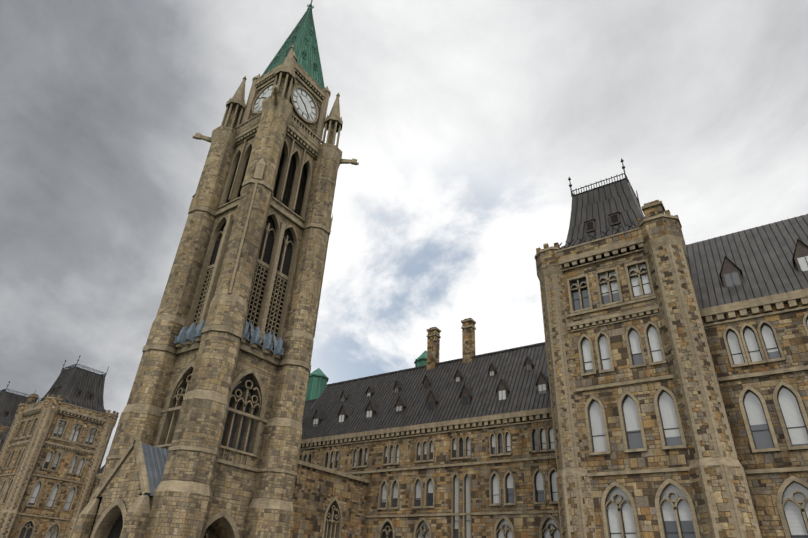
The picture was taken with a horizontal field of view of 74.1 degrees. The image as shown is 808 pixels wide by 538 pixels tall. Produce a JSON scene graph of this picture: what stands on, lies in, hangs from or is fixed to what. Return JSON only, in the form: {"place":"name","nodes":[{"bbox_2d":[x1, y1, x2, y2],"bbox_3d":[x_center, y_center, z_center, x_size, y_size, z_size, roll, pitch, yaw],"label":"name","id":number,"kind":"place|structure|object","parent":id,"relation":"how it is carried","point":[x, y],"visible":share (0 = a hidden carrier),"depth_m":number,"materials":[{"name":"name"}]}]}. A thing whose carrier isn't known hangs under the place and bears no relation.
{"place":"outdoors","nodes":[
{"label":"outdoors","id":0,"kind":"place"},
{"bbox_2d":[0,433,7,451],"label":"wing roof","id":1,"kind":"structure","parent":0,"point":[4,436],"depth_m":129.69,"materials":[{"name":"grey metal"}]},
{"bbox_2d":[0,428,9,450],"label":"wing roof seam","id":2,"kind":"object","parent":1,"relation":"attached to","point":[6,432],"depth_m":135.45,"materials":[{"name":"grey metal"}]},
{"bbox_2d":[0,381,35,430],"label":"trim","id":3,"kind":"structure","parent":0,"point":[2,390],"depth_m":144.79,"materials":[{"name":"grey metal"}]},
{"bbox_2d":[0,392,27,426],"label":"pavilion roof","id":4,"kind":"structure","parent":3,"relation":"attached to","point":[7,401],"depth_m":143.71,"materials":[{"name":"grey metal"}]},
{"bbox_2d":[0,356,118,537],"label":"pavilion","id":5,"kind":"structure","parent":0,"point":[42,525],"depth_m":113.05,"materials":[{"name":"brown stone"}]},
{"bbox_2d":[0,420,96,536],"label":"pavilion frame","id":6,"kind":"object","parent":5,"relation":"attached to","point":[55,467],"visible":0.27,"depth_m":113.91,"materials":[{"name":"beige stone"}]},
{"bbox_2d":[0,395,118,537],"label":"stone trim","id":7,"kind":"structure","parent":5,"relation":"attached to","point":[27,412],"depth_m":113.34,"materials":[{"name":"beige stone"}]},
{"bbox_2d":[39,367,104,420],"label":"pavilion roof","id":8,"kind":"structure","parent":5,"relation":"attached to","point":[74,374],"depth_m":123.91,"materials":[{"name":"grey metal"}]},
{"bbox_2d":[49,387,92,398],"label":"dormer windows","id":9,"kind":"structure","parent":8,"relation":"attached to","point":[89,393],"depth_m":122.39,"materials":[{"name":"grey metal"}]},
{"bbox_2d":[108,0,316,537],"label":"tower windows","id":10,"kind":"structure","parent":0,"point":[115,531],"depth_m":67.87,"materials":[{"name":"black glass"}]},
{"bbox_2d":[0,0,807,466],"label":"sky","id":11,"kind":"structure","parent":0,"point":[466,125],"materials":[{"name":"grey"}]},
{"bbox_2d":[299,318,559,537],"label":"block","id":12,"kind":"structure","parent":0,"point":[526,525],"depth_m":63.71,"materials":[{"name":"brown stone"}]},
{"bbox_2d":[301,342,550,439],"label":"roof","id":13,"kind":"structure","parent":12,"relation":"on","point":[374,404],"depth_m":74.19,"materials":[{"name":"grey metal"}]},
{"bbox_2d":[305,350,426,400],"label":"copper vents","id":14,"kind":"object","parent":13,"relation":"on","point":[318,378],"visible":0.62,"depth_m":115.92,"materials":[{"name":"green metal"}]},
{"bbox_2d":[302,345,549,438],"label":"roof seam","id":15,"kind":"object","parent":13,"relation":"attached to","point":[420,396],"visible":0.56,"depth_m":75.78,"materials":[{"name":"grey metal"}]},
{"bbox_2d":[312,358,548,426],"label":"dormer","id":16,"kind":"object","parent":13,"relation":"on","point":[541,381],"visible":0.48,"depth_m":72.10,"materials":[{"name":"grey metal"}]},
{"bbox_2d":[298,318,560,537],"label":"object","id":17,"kind":"structure","parent":12,"relation":"attached to","point":[456,423],"depth_m":64.49,"materials":[{"name":"stone"}]},
{"bbox_2d":[300,365,556,537],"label":"block frame","id":18,"kind":"object","parent":17,"relation":"attached to","point":[456,475],"visible":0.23,"depth_m":63.37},
{"bbox_2d":[536,158,762,537],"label":"tower","id":19,"kind":"structure","parent":0,"point":[642,488],"depth_m":45.40,"materials":[{"name":"brown stone"}]},
{"bbox_2d":[565,179,644,266],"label":"pavilion roof","id":20,"kind":"structure","parent":19,"relation":"attached to","point":[586,211],"depth_m":58.93,"materials":[{"name":"grey metal"}]},
{"bbox_2d":[585,212,620,261],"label":"dormer windows","id":21,"kind":"structure","parent":20,"relation":"on","point":[611,223],"depth_m":57.65,"materials":[{"name":"grey metal"}]},
{"bbox_2d":[571,180,644,244],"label":"roof","id":22,"kind":"structure","parent":20,"relation":"attached to","point":[637,203],"depth_m":58.71,"materials":[{"name":"grey metal"}]},
{"bbox_2d":[534,201,762,537],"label":"stone trim","id":23,"kind":"structure","parent":19,"relation":"attached to","point":[717,458],"depth_m":45.91,"materials":[{"name":"beige stone"}]},
{"bbox_2d":[570,265,694,537],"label":"pavilion frame","id":24,"kind":"object","parent":23,"relation":"attached to","point":[630,397],"visible":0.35,"depth_m":46.47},
{"bbox_2d":[702,256,807,537],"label":"wing","id":25,"kind":"structure","parent":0,"point":[793,341],"depth_m":41.37,"materials":[{"name":"brown stone"}]},
{"bbox_2d":[685,214,807,308],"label":"wing roof","id":26,"kind":"structure","parent":25,"relation":"on","point":[771,268],"depth_m":50.20,"materials":[{"name":"grey metal"}]},
{"bbox_2d":[721,240,807,286],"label":"dormer","id":27,"kind":"object","parent":26,"relation":"on","point":[800,252],"visible":0.67,"depth_m":47.67,"materials":[{"name":"grey metal"}]},
{"bbox_2d":[699,288,807,537],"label":"wing trim","id":28,"kind":"structure","parent":25,"relation":"attached to","point":[765,302],"depth_m":42.64,"materials":[{"name":"beige stone"}]},
{"bbox_2d":[726,256,807,537],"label":"wing frame","id":29,"kind":"object","parent":28,"relation":"attached to","point":[777,396],"visible":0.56,"depth_m":41.75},
{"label":"block frame","id":30,"kind":"object","parent":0,"visible":0},
{"bbox_2d":[96,399,316,473],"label":"roof","id":31,"kind":"structure","parent":30,"relation":"attached to","point":[307,403],"depth_m":99.64,"materials":[{"name":"grey metal"}]},
{"bbox_2d":[97,401,314,473],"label":"roof seam","id":32,"kind":"object","parent":31,"relation":"attached to","point":[100,470],"visible":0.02,"depth_m":100.19,"materials":[{"name":"metal"}]},
{"label":"forecourt paving","id":33,"kind":"structure","parent":0,"visible":0},
{"bbox_2d":[87,479,99,503],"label":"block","id":34,"kind":"structure","parent":33,"relation":"on","point":[95,485],"depth_m":116.40,"materials":[{"name":"stone"}]},
{"bbox_2d":[72,62,341,537],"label":"clock tower","id":35,"kind":"structure","parent":33,"relation":"on","point":[221,360],"depth_m":57.77,"materials":[{"name":"stone"}]},
{"bbox_2d":[142,443,168,495],"bbox_3d":[-24.570,19.288,50.802,8.100,4.850,3.750,-17,-36,30],"label":"porch roof","id":36,"kind":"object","parent":35,"relation":"attached to","point":[152,466],"visible":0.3,"depth_m":50.16,"materials":[{"name":"grey metal"}]},
{"bbox_2d":[145,444,166,494],"bbox_3d":[-24.568,19.263,50.817,8.238,4.908,2.759,-17,-36,30],"label":"peace tower lead seam","id":37,"kind":"object","parent":36,"relation":"attached to","point":[154,463],"visible":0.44,"depth_m":50.47,"materials":[{"name":"grey metal"}]},
{"bbox_2d":[174,320,283,355],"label":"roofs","id":38,"kind":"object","parent":35,"relation":"attached to","point":[192,333],"visible":0.44,"depth_m":60.06,"materials":[{"name":"grey metal"}]},
{"bbox_2d":[226,153,305,215],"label":"louvers","id":39,"kind":"object","parent":35,"relation":"in","point":[275,183],"visible":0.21,"depth_m":73.40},
{"bbox_2d":[254,84,315,120],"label":"clock face","id":40,"kind":"object","parent":35,"relation":"attached to","point":[305,99],"visible":0.29,"depth_m":80.60},
{"bbox_2d":[262,3,324,87],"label":"spire roof","id":41,"kind":"structure","parent":35,"relation":"on","point":[314,63],"depth_m":87.75,"materials":[{"name":"green metal"}]},
{"bbox_2d":[262,9,323,88],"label":"peace tower copper seam","id":42,"kind":"object","parent":41,"relation":"attached to","point":[301,21],"visible":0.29,"depth_m":89.24,"materials":[{"name":"green metal"}]},
{"bbox_2d":[80,54,358,537],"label":"stone trim","id":43,"kind":"structure","parent":33,"relation":"on","point":[116,508],"depth_m":62.76,"materials":[{"name":"beige stone"}]},
{"bbox_2d":[221,45,342,146],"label":"pinnacles","id":44,"kind":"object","parent":43,"relation":"attached to","point":[237,101],"depth_m":80.56,"materials":[{"name":"stone"}]},
{"bbox_2d":[290,464,367,537],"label":"stone wall","id":45,"kind":"structure","parent":33,"relation":"on","point":[316,491],"depth_m":63.14,"materials":[{"name":"brown stone"}]},
{"bbox_2d":[298,460,369,537],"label":"stone trim","id":46,"kind":"structure","parent":45,"relation":"attached to","point":[337,530],"depth_m":63.81,"materials":[{"name":"beige stone"}]},
{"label":"block stonework","id":47,"kind":"object","parent":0,"visible":0},
{"bbox_2d":[88,473,101,500],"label":"block trim","id":48,"kind":"structure","parent":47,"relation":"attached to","point":[97,476],"depth_m":116.99,"materials":[{"name":"stone"}]}
]}

